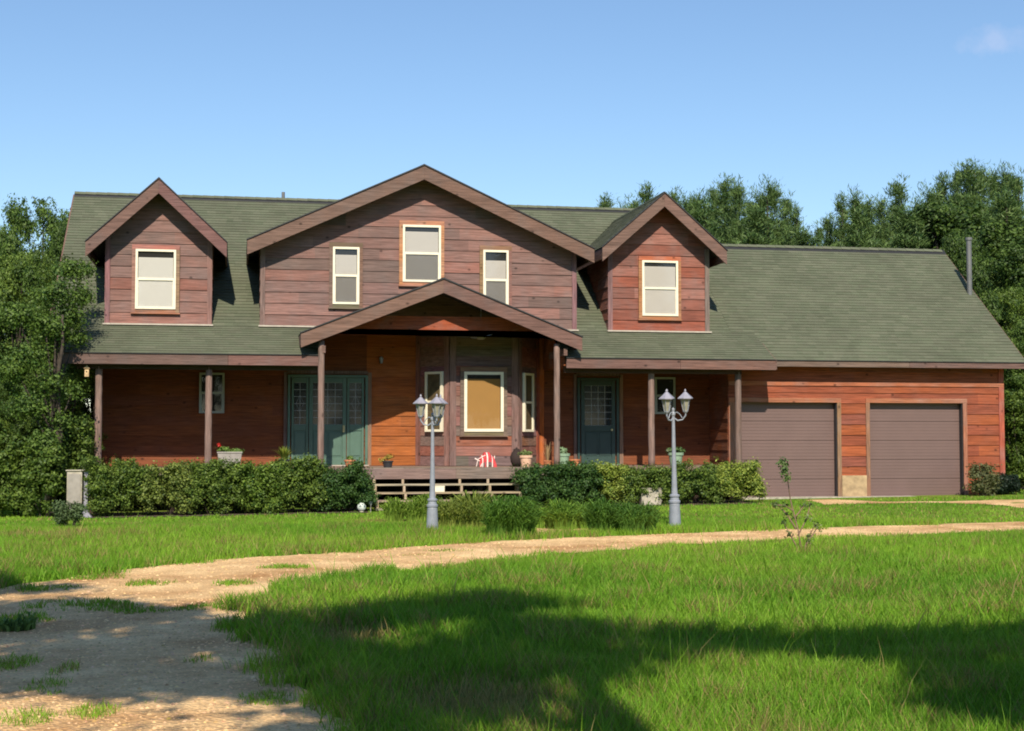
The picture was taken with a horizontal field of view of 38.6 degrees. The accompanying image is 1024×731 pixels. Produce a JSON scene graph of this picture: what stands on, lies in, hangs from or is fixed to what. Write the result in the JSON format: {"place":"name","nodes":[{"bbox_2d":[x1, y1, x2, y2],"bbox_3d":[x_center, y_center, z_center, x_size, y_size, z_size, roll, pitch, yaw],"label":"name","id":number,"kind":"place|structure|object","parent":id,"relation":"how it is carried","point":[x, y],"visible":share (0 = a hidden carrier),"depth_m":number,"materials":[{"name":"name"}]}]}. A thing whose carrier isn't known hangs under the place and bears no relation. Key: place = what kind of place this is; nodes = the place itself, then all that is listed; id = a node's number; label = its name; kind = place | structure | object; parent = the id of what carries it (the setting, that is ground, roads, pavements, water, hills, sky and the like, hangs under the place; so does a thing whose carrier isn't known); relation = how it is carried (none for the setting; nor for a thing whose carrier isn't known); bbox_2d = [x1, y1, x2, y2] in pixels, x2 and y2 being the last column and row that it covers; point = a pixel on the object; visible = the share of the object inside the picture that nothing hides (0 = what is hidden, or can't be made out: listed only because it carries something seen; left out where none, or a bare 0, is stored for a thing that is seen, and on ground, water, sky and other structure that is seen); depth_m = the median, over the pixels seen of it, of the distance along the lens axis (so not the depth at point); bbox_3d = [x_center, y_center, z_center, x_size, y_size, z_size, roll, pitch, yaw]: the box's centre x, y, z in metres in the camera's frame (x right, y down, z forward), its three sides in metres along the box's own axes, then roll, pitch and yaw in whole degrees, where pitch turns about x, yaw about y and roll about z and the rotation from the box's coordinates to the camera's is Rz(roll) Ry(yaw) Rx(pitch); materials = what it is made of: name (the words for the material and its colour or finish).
{"place":"outdoors","nodes":[
{"label":"outdoors","id":0,"kind":"place"},
{"bbox_2d":[420,490,503,528],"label":"bush","id":1,"kind":"object","parent":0,"point":[456,508],"depth_m":26.99,"materials":[{"name":"green plant"}]},
{"bbox_2d":[475,452,496,466],"bbox_3d":[-0.690,2.385,37.103,0.552,0.385,0.425,1,-3,-11],"label":"folded camp chair","id":2,"kind":"object","parent":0,"point":[485,457],"visible":0.99,"depth_m":36.94,"materials":[{"name":"red fabric"}]},
{"bbox_2d":[0,522,1023,730],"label":"driveway","id":3,"kind":"structure","parent":0,"point":[191,709],"depth_m":12.26,"materials":[{"name":"beige gravel"}]},
{"bbox_2d":[0,612,37,631],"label":"weed tuft","id":4,"kind":"object","parent":3,"relation":"on","point":[19,623],"visible":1,"depth_m":12.87,"materials":[{"name":"green plant"}]},
{"bbox_2d":[0,481,1023,730],"bbox_3d":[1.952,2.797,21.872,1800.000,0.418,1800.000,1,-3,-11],"label":"ground","id":5,"kind":"structure","parent":0,"point":[864,509],"depth_m":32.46,"materials":[{"name":"green plant"}]},
{"bbox_2d":[0,417,12,513],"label":"wild bush","id":6,"kind":"object","parent":5,"relation":"on","point":[4,424],"visible":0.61,"depth_m":34.08,"materials":[{"name":"green plant"}]},
{"bbox_2d":[0,300,21,423],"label":"leafy tree","id":7,"kind":"object","parent":5,"relation":"on","point":[6,334],"visible":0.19,"depth_m":38.48,"materials":[{"name":"green plant"}]},
{"bbox_2d":[0,386,28,480],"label":"leafy tree","id":8,"kind":"object","parent":5,"relation":"on","point":[20,427],"visible":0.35,"depth_m":35.87,"materials":[{"name":"green plant"}]},
{"bbox_2d":[0,427,38,515],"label":"wild bush","id":9,"kind":"object","parent":5,"relation":"on","point":[10,496],"visible":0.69,"depth_m":33.78,"materials":[{"name":"green plant"}]},
{"bbox_2d":[0,356,60,488],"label":"leafy tree","id":10,"kind":"object","parent":5,"relation":"on","point":[5,387],"visible":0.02,"depth_m":36.72,"materials":[{"name":"green plant"}]},
{"bbox_2d":[0,244,69,486],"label":"leafy tree","id":11,"kind":"object","parent":5,"relation":"on","point":[9,282],"visible":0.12,"depth_m":40.87,"materials":[{"name":"green plant"}]},
{"bbox_2d":[0,193,70,397],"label":"leafy tree","id":12,"kind":"object","parent":5,"relation":"on","point":[18,223],"visible":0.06,"depth_m":46.50,"materials":[{"name":"green plant"}]},
{"bbox_2d":[12,436,71,516],"bbox_3d":[-10.808,2.559,33.781,1.390,1.988,1.584,1,-3,-11],"label":"wild bush","id":13,"kind":"object","parent":5,"relation":"on","point":[41,475],"visible":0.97,"depth_m":33.40,"materials":[{"name":"green plant"}]},
{"bbox_2d":[0,253,103,516],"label":"overhanging tree","id":14,"kind":"object","parent":5,"relation":"on","point":[59,327],"visible":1,"depth_m":33.96,"materials":[{"name":"green plant"}]},
{"bbox_2d":[24,215,79,395],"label":"leafy tree","id":15,"kind":"object","parent":5,"relation":"on","point":[58,239],"visible":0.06,"depth_m":44.29,"materials":[{"name":"green plant"}]},
{"bbox_2d":[14,259,94,504],"bbox_3d":[-12.369,0.553,39.799,2.443,6.807,2.757,-2,-4,37],"label":"leafy tree","id":16,"kind":"object","parent":5,"relation":"on","point":[31,278],"visible":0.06,"depth_m":39.42,"materials":[{"name":"green plant"}]},
{"bbox_2d":[20,364,107,456],"bbox_3d":[-11.227,1.713,36.552,2.099,4.018,2.028,0,-3,-5],"label":"leafy tree","id":17,"kind":"object","parent":5,"relation":"on","point":[78,375],"visible":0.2,"depth_m":36.19,"materials":[{"name":"green plant"}]},
{"bbox_2d":[49,499,91,526],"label":"bush","id":18,"kind":"object","parent":5,"relation":"on","point":[64,513],"visible":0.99,"depth_m":28.30,"materials":[{"name":"green plant"}]},
{"bbox_2d":[54,412,102,503],"bbox_3d":[-10.469,2.360,35.052,1.313,2.499,1.485,1,-3,-11],"label":"wild bush","id":19,"kind":"object","parent":5,"relation":"on","point":[82,439],"visible":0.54,"depth_m":34.68,"materials":[{"name":"green plant"}]},
{"bbox_2d":[65,470,91,517],"bbox_3d":[-9.878,2.930,33.398,0.610,1.087,0.530,1,-3,-11],"label":"utility cabinet","id":20,"kind":"object","parent":5,"relation":"on","point":[75,482],"visible":0.7,"depth_m":33.27,"materials":[{"name":"metal"}]},
{"bbox_2d":[85,508,370,517],"bbox_3d":[-6.693,3.484,34.586,6.612,0.073,2.520,1,-3,-11],"label":"mulch bed","id":21,"kind":"object","parent":5,"relation":"on","point":[164,513],"visible":0.54,"depth_m":34.20,"materials":[{"name":"brown soil"}]},
{"bbox_2d":[78,454,149,516],"bbox_3d":[-9.113,2.770,33.732,1.876,1.529,1.522,1,-3,-11],"label":"hedge shrub","id":22,"kind":"object","parent":21,"relation":"on","point":[106,481],"visible":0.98,"depth_m":33.32,"materials":[{"name":"green plant"}]},
{"bbox_2d":[134,458,204,514],"bbox_3d":[-7.941,2.848,33.961,1.760,1.376,1.550,1,-3,-11],"label":"hedge shrub","id":23,"kind":"object","parent":21,"relation":"on","point":[171,481],"visible":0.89,"depth_m":33.53,"materials":[{"name":"green plant"}]},
{"bbox_2d":[182,454,248,514],"bbox_3d":[-6.884,2.796,34.156,1.627,1.478,1.465,1,-3,-11],"label":"hedge shrub","id":24,"kind":"object","parent":21,"relation":"on","point":[216,485],"visible":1,"depth_m":33.73,"materials":[{"name":"green plant"}]},
{"bbox_2d":[226,459,293,513],"bbox_3d":[-6.015,2.849,34.373,1.712,1.376,1.632,1,-3,-11],"label":"hedge shrub","id":25,"kind":"object","parent":21,"relation":"on","point":[256,483],"visible":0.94,"depth_m":33.91,"materials":[{"name":"green plant"}]},
{"bbox_2d":[267,452,334,512],"bbox_3d":[-5.024,2.750,34.538,1.882,1.562,1.492,1,-3,-11],"label":"hedge shrub","id":26,"kind":"object","parent":21,"relation":"on","point":[301,478],"visible":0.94,"depth_m":34.10,"materials":[{"name":"green plant"}]},
{"bbox_2d":[307,458,380,511],"bbox_3d":[-3.969,2.840,34.733,1.733,1.379,1.541,1,-3,-11],"label":"hedge shrub","id":27,"kind":"object","parent":21,"relation":"on","point":[355,480],"visible":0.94,"depth_m":34.30,"materials":[{"name":"green plant"}]},
{"bbox_2d":[376,493,444,521],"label":"low shrub","id":28,"kind":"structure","parent":5,"relation":"on","point":[398,510],"depth_m":29.88,"materials":[{"name":"green plant"}]},
{"bbox_2d":[413,394,447,529],"bbox_3d":[-1.467,1.796,26.626,0.668,2.551,0.618,1,-3,-11],"label":"lamp post","id":29,"kind":"object","parent":5,"relation":"on","point":[439,403],"visible":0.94,"depth_m":26.61,"materials":[{"name":"grey metal"}]},
{"bbox_2d":[462,494,551,538],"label":"low shrub","id":30,"kind":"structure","parent":5,"relation":"on","point":[509,513],"depth_m":24.98,"materials":[{"name":"green plant"}]},
{"bbox_2d":[50,164,1023,512],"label":"log house","id":31,"kind":"structure","parent":5,"relation":"on","point":[328,332],"depth_m":38.80,"materials":[{"name":"wood"}]},
{"bbox_2d":[130,244,179,313],"bbox_3d":[-8.995,-2.175,36.904,1.213,1.749,0.087,1,-3,-11],"label":"window","id":32,"kind":"structure","parent":31,"relation":"in","point":[155,268],"depth_m":36.90,"materials":[{"name":"white glass"}]},
{"bbox_2d":[199,373,224,412],"bbox_3d":[-7.800,0.712,37.986,0.642,1.051,0.087,1,-3,-11],"label":"window","id":33,"kind":"structure","parent":31,"relation":"in","point":[218,379],"depth_m":37.99,"materials":[{"name":"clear glass"}]},
{"bbox_2d":[216,443,244,467],"bbox_3d":[-6.927,2.201,35.812,0.755,0.622,0.270,1,-3,-11],"label":"planter box","id":34,"kind":"object","parent":31,"relation":"on","point":[236,453],"visible":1,"depth_m":35.72,"materials":[{"name":"grey plastic"}]},
{"bbox_2d":[287,374,368,465],"bbox_3d":[-4.849,1.442,38.496,2.163,2.400,0.140,1,-3,-11],"label":"front door","id":35,"kind":"structure","parent":31,"relation":"in","point":[304,389],"depth_m":38.55,"materials":[{"name":"green paint"}]},
{"bbox_2d":[328,242,362,308],"bbox_3d":[-4.293,-2.322,37.801,0.902,1.722,0.087,1,-3,-11],"label":"window","id":36,"kind":"structure","parent":31,"relation":"in","point":[345,259],"depth_m":37.79,"materials":[{"name":"white glass"}]},
{"bbox_2d":[398,220,443,286],"bbox_3d":[-2.357,-2.923,38.198,1.221,1.730,0.087,1,-3,-11],"label":"window","id":37,"kind":"structure","parent":31,"relation":"in","point":[421,243],"depth_m":38.19,"materials":[{"name":"white glass"}]},
{"bbox_2d":[425,371,443,431],"bbox_3d":[-2.051,0.954,38.543,0.605,1.580,0.087,-2,-4,39],"label":"window","id":38,"kind":"structure","parent":31,"relation":"in","point":[434,381],"depth_m":38.58,"materials":[{"name":"beige plastic"}]},
{"bbox_2d":[459,367,507,436],"bbox_3d":[-0.741,0.952,38.392,1.286,1.830,0.087,1,-3,-11],"label":"window","id":39,"kind":"structure","parent":31,"relation":"in","point":[483,390],"depth_m":38.38,"materials":[{"name":"glass"}]},
{"bbox_2d":[479,245,511,314],"bbox_3d":[-0.429,-2.248,38.529,0.897,1.823,0.087,1,-3,-11],"label":"window","id":40,"kind":"structure","parent":31,"relation":"in","point":[495,280],"depth_m":38.54,"materials":[{"name":"white glass"}]},
{"bbox_2d":[510,447,520,466],"bbox_3d":[0.116,2.349,37.545,0.340,0.500,0.340,1,-3,-11],"label":"brown urn","id":41,"kind":"object","parent":31,"relation":"on","point":[515,459],"visible":0.88,"depth_m":37.43,"materials":[{"name":"brown ceramic"}]},
{"bbox_2d":[517,449,532,466],"bbox_3d":[0.350,2.335,36.875,0.366,0.462,0.340,3,-4,-44],"label":"pale flower pot","id":42,"kind":"object","parent":31,"relation":"on","point":[525,457],"visible":0.98,"depth_m":36.78,"materials":[{"name":"ceramic"}]},
{"bbox_2d":[522,373,533,431],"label":"window","id":43,"kind":"structure","parent":31,"relation":"in","point":[527,378],"depth_m":38.96,"materials":[{"name":"beige plastic"}]},
{"bbox_2d":[577,378,618,464],"bbox_3d":[2.361,1.523,39.856,1.227,2.375,0.140,1,-3,-11],"label":"front door","id":44,"kind":"structure","parent":31,"relation":"in","point":[597,397],"depth_m":39.89,"materials":[{"name":"green paint"}]},
{"bbox_2d":[638,256,681,320],"bbox_3d":[3.982,-2.077,39.354,1.220,1.729,0.087,1,-3,-11],"label":"window","id":45,"kind":"structure","parent":31,"relation":"in","point":[659,277],"depth_m":39.34,"materials":[{"name":"white glass"}]},
{"bbox_2d":[654,377,675,413],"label":"window","id":46,"kind":"structure","parent":31,"relation":"in","point":[661,384],"depth_m":40.25,"materials":[{"name":"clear glass"}]},
{"bbox_2d":[665,447,685,465],"bbox_3d":[4.268,2.365,38.060,0.435,0.521,0.467,-2,-4,37],"label":"tall green pot","id":47,"kind":"object","parent":31,"relation":"on","point":[680,453],"visible":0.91,"depth_m":37.99,"materials":[{"name":"green ceramic"}]},
{"bbox_2d":[741,402,837,496],"bbox_3d":[7.397,2.293,39.404,2.815,2.619,0.220,1,-3,-11],"label":"garage door","id":48,"kind":"structure","parent":31,"relation":"in","point":[812,465],"depth_m":39.51,"materials":[{"name":"brown metal"}]},
{"bbox_2d":[870,403,963,495],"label":"garage door","id":49,"kind":"structure","parent":31,"relation":"in","point":[949,473],"depth_m":40.16,"materials":[{"name":"brown metal"}]},
{"bbox_2d":[535,498,588,529],"bbox_3d":[0.976,2.792,27.704,1.521,0.607,1.344,-1,-3,22],"label":"grass mound","id":50,"kind":"object","parent":5,"relation":"on","point":[565,513],"depth_m":27.47,"materials":[{"name":"green plant"}]},
{"bbox_2d":[596,191,616,207],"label":"pine tree","id":51,"kind":"object","parent":5,"relation":"on","point":[604,203],"visible":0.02,"depth_m":59.29,"materials":[{"name":"green plant"}]},
{"bbox_2d":[576,496,668,534],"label":"low shrub","id":52,"kind":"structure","parent":5,"relation":"on","point":[623,517],"depth_m":26.12,"materials":[{"name":"green plant"}]},
{"bbox_2d":[531,500,754,507],"bbox_3d":[2.978,3.487,36.824,6.266,0.069,2.273,1,-3,-11],"label":"mulch bed","id":53,"kind":"object","parent":5,"relation":"on","point":[704,503],"visible":0.27,"depth_m":36.89,"materials":[{"name":"brown soil"}]},
{"bbox_2d":[507,458,577,506],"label":"hedge shrub","id":54,"kind":"object","parent":53,"relation":"on","point":[550,486],"visible":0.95,"depth_m":35.69,"materials":[{"name":"green plant"}]},
{"bbox_2d":[553,458,609,504],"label":"hedge shrub","id":55,"kind":"object","parent":53,"relation":"on","point":[587,480],"visible":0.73,"depth_m":35.95,"materials":[{"name":"green plant"}]},
{"bbox_2d":[592,459,635,503],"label":"hedge shrub","id":56,"kind":"object","parent":53,"relation":"on","point":[612,489],"visible":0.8,"depth_m":36.14,"materials":[{"name":"green plant"}]},
{"bbox_2d":[616,463,680,504],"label":"hedge shrub","id":57,"kind":"object","parent":53,"relation":"on","point":[656,478],"visible":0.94,"depth_m":36.16,"materials":[{"name":"green plant"}]},
{"bbox_2d":[639,488,662,504],"bbox_3d":[3.445,3.266,36.320,0.570,0.448,0.290,1,-3,-11],"label":"concrete block","id":58,"kind":"object","parent":53,"relation":"on","point":[646,498],"depth_m":36.20,"materials":[{"name":"grey concrete"}]},
{"bbox_2d":[669,458,725,503],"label":"hedge shrub","id":59,"kind":"object","parent":53,"relation":"on","point":[699,481],"visible":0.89,"depth_m":36.39,"materials":[{"name":"green plant"}]},
{"bbox_2d":[712,456,769,502],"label":"hedge shrub","id":60,"kind":"object","parent":53,"relation":"on","point":[738,480],"visible":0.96,"depth_m":36.59,"materials":[{"name":"green plant"}]},
{"bbox_2d":[629,180,658,207],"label":"pine tree","id":61,"kind":"object","parent":5,"relation":"on","point":[646,196],"visible":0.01,"depth_m":61.67,"materials":[{"name":"green plant"}]},
{"bbox_2d":[659,389,692,525],"bbox_3d":[3.107,1.790,27.781,0.651,2.687,0.703,-1,0,19],"label":"lamp post","id":62,"kind":"object","parent":5,"relation":"on","point":[667,397],"visible":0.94,"depth_m":27.75,"materials":[{"name":"grey metal"}]},
{"bbox_2d":[684,188,714,236],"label":"pine tree","id":63,"kind":"object","parent":5,"relation":"on","point":[693,199],"visible":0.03,"depth_m":56.90,"materials":[{"name":"green plant"}]},
{"bbox_2d":[688,197,737,241],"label":"pine tree","id":64,"kind":"object","parent":5,"relation":"on","point":[702,218],"visible":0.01,"depth_m":55.75,"materials":[{"name":"green plant"}]},
{"bbox_2d":[704,180,722,242],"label":"pine tree","id":65,"kind":"object","parent":5,"relation":"on","point":[711,193],"visible":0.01,"depth_m":63.30,"materials":[{"name":"green plant"}]},
{"bbox_2d":[712,172,738,243],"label":"pine tree","id":66,"kind":"object","parent":5,"relation":"on","point":[722,200],"visible":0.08,"depth_m":61.21,"materials":[{"name":"green plant"}]},
{"bbox_2d":[721,173,748,243],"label":"pine tree","id":67,"kind":"object","parent":5,"relation":"on","point":[737,200],"visible":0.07,"depth_m":59.20,"materials":[{"name":"green plant"}]},
{"bbox_2d":[733,203,783,244],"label":"pine tree","id":68,"kind":"object","parent":5,"relation":"on","point":[756,228],"visible":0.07,"depth_m":55.02,"materials":[{"name":"green plant"}]},
{"bbox_2d":[746,182,770,233],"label":"pine tree","id":69,"kind":"object","parent":5,"relation":"on","point":[760,202],"visible":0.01,"depth_m":62.69,"materials":[{"name":"green plant"}]},
{"bbox_2d":[755,175,788,244],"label":"pine tree","id":70,"kind":"object","parent":5,"relation":"on","point":[772,196],"visible":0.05,"depth_m":60.54,"materials":[{"name":"green plant"}]},
{"bbox_2d":[778,191,795,237],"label":"pine tree","id":71,"kind":"object","parent":5,"relation":"on","point":[787,203],"visible":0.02,"depth_m":63.83,"materials":[{"name":"green plant"}]},
{"bbox_2d":[780,202,807,245],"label":"pine tree","id":72,"kind":"object","parent":5,"relation":"on","point":[795,223],"visible":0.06,"depth_m":57.58,"materials":[{"name":"green plant"}]},
{"bbox_2d":[769,457,823,550],"bbox_3d":[4.283,2.096,21.872,0.906,1.462,0.336,1,-3,-18],"label":"sapling","id":73,"kind":"object","parent":5,"relation":"on","point":[784,468],"visible":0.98,"depth_m":21.84,"materials":[{"name":"green plant"}]},
{"bbox_2d":[790,224,828,245],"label":"pine tree","id":74,"kind":"object","parent":5,"relation":"on","point":[805,238],"visible":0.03,"depth_m":55.50,"materials":[{"name":"green plant"}]},
{"bbox_2d":[816,212,837,245],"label":"pine tree","id":75,"kind":"object","parent":5,"relation":"on","point":[827,230],"visible":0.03,"depth_m":61.03,"materials":[{"name":"green plant"}]},
{"bbox_2d":[815,191,854,246],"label":"pine tree","id":76,"kind":"object","parent":5,"relation":"on","point":[839,207],"visible":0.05,"depth_m":60.08,"materials":[{"name":"green plant"}]},
{"bbox_2d":[840,183,865,245],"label":"pine tree","id":77,"kind":"object","parent":5,"relation":"on","point":[853,201],"visible":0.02,"depth_m":65.49,"materials":[{"name":"green plant"}]},
{"bbox_2d":[834,204,891,247],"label":"pine tree","id":78,"kind":"object","parent":5,"relation":"on","point":[858,237],"visible":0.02,"depth_m":56.32,"materials":[{"name":"green plant"}]},
{"bbox_2d":[858,194,878,241],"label":"pine tree","id":79,"kind":"object","parent":5,"relation":"on","point":[870,210],"visible":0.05,"depth_m":64.56,"materials":[{"name":"green plant"}]},
{"bbox_2d":[869,192,896,247],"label":"pine tree","id":80,"kind":"object","parent":5,"relation":"on","point":[880,214],"visible":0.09,"depth_m":61.45,"materials":[{"name":"green plant"}]},
{"bbox_2d":[883,172,911,247],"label":"pine tree","id":81,"kind":"object","parent":5,"relation":"on","point":[897,192],"visible":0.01,"depth_m":67.00,"materials":[{"name":"green plant"}]},
{"bbox_2d":[880,205,934,248],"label":"pine tree","id":82,"kind":"object","parent":5,"relation":"on","point":[904,237],"visible":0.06,"depth_m":56.12,"materials":[{"name":"green plant"}]},
{"bbox_2d":[808,499,1023,507],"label":"gravel apron","id":83,"kind":"object","parent":5,"relation":"on","point":[991,502],"visible":0.87,"depth_m":36.22,"materials":[{"name":"beige gravel"}]},
{"bbox_2d":[914,180,944,246],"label":"pine tree","id":84,"kind":"object","parent":5,"relation":"on","point":[934,195],"depth_m":60.90,"materials":[{"name":"green plant"}]},
{"bbox_2d":[931,170,952,206],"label":"pine tree","id":85,"kind":"object","parent":5,"relation":"on","point":[942,179],"depth_m":65.31,"materials":[{"name":"green plant"}]},
{"bbox_2d":[876,196,1023,292],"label":"leafy tree","id":86,"kind":"object","parent":5,"relation":"on","point":[939,221],"visible":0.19,"depth_m":56.56,"materials":[{"name":"green plant"}]},
{"bbox_2d":[941,160,986,281],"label":"pine tree","id":87,"kind":"object","parent":5,"relation":"on","point":[955,187],"visible":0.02,"depth_m":64.33,"materials":[{"name":"green plant"}]},
{"bbox_2d":[945,158,991,282],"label":"pine tree","id":88,"kind":"object","parent":5,"relation":"on","point":[968,189],"visible":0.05,"depth_m":62.20,"materials":[{"name":"green plant"}]},
{"bbox_2d":[939,225,1004,322],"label":"leafy tree","id":89,"kind":"object","parent":5,"relation":"on","point":[954,248],"visible":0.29,"depth_m":47.90,"materials":[{"name":"green plant"}]},
{"bbox_2d":[969,156,994,211],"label":"pine tree","id":90,"kind":"object","parent":5,"relation":"on","point":[985,192],"visible":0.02,"depth_m":65.65,"materials":[{"name":"green plant"}]},
{"bbox_2d":[962,462,1003,495],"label":"bush","id":91,"kind":"object","parent":5,"relation":"on","point":[982,482],"visible":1,"depth_m":39.27,"materials":[{"name":"green plant"}]},
{"bbox_2d":[983,160,1011,212],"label":"pine tree","id":92,"kind":"object","parent":5,"relation":"on","point":[993,179],"visible":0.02,"depth_m":66.82,"materials":[{"name":"green plant"}]},
{"bbox_2d":[975,187,1023,475],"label":"leafy tree","id":93,"kind":"object","parent":5,"relation":"on","point":[1007,211],"visible":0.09,"depth_m":55.81,"materials":[{"name":"green plant"}]},
{"bbox_2d":[979,282,1023,448],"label":"leafy tree","id":94,"kind":"object","parent":5,"relation":"on","point":[1012,300],"visible":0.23,"depth_m":49.23,"materials":[{"name":"green plant"}]},
{"bbox_2d":[980,223,1023,372],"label":"leafy tree","id":95,"kind":"object","parent":5,"relation":"on","point":[1012,271],"visible":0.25,"depth_m":52.91,"materials":[{"name":"green plant"}]},
{"bbox_2d":[989,163,1017,212],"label":"pine tree","id":96,"kind":"object","parent":5,"relation":"on","point":[1002,180],"visible":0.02,"depth_m":63.71,"materials":[{"name":"green plant"}]},
{"bbox_2d":[984,167,1023,281],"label":"tree","id":97,"kind":"object","parent":5,"relation":"on","point":[1016,183],"visible":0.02,"depth_m":61.50,"materials":[{"name":"green plant"}]},
{"bbox_2d":[993,472,1023,494],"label":"round bush","id":98,"kind":"object","parent":5,"relation":"on","point":[1009,484],"visible":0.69,"depth_m":39.89,"materials":[{"name":"green plant"}]},
{"bbox_2d":[1002,318,1023,441],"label":"leafy tree","id":99,"kind":"object","parent":5,"relation":"on","point":[1015,335],"visible":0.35,"depth_m":46.94,"materials":[{"name":"green plant"}]},
{"bbox_2d":[1004,385,1023,489],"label":"wild bush","id":100,"kind":"object","parent":5,"relation":"on","point":[1014,417],"visible":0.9,"depth_m":42.96,"materials":[{"name":"green plant"}]},
{"bbox_2d":[0,0,1023,417],"label":"sky","id":101,"kind":"structure","parent":0,"point":[517,102],"materials":[{"name":"blue"}]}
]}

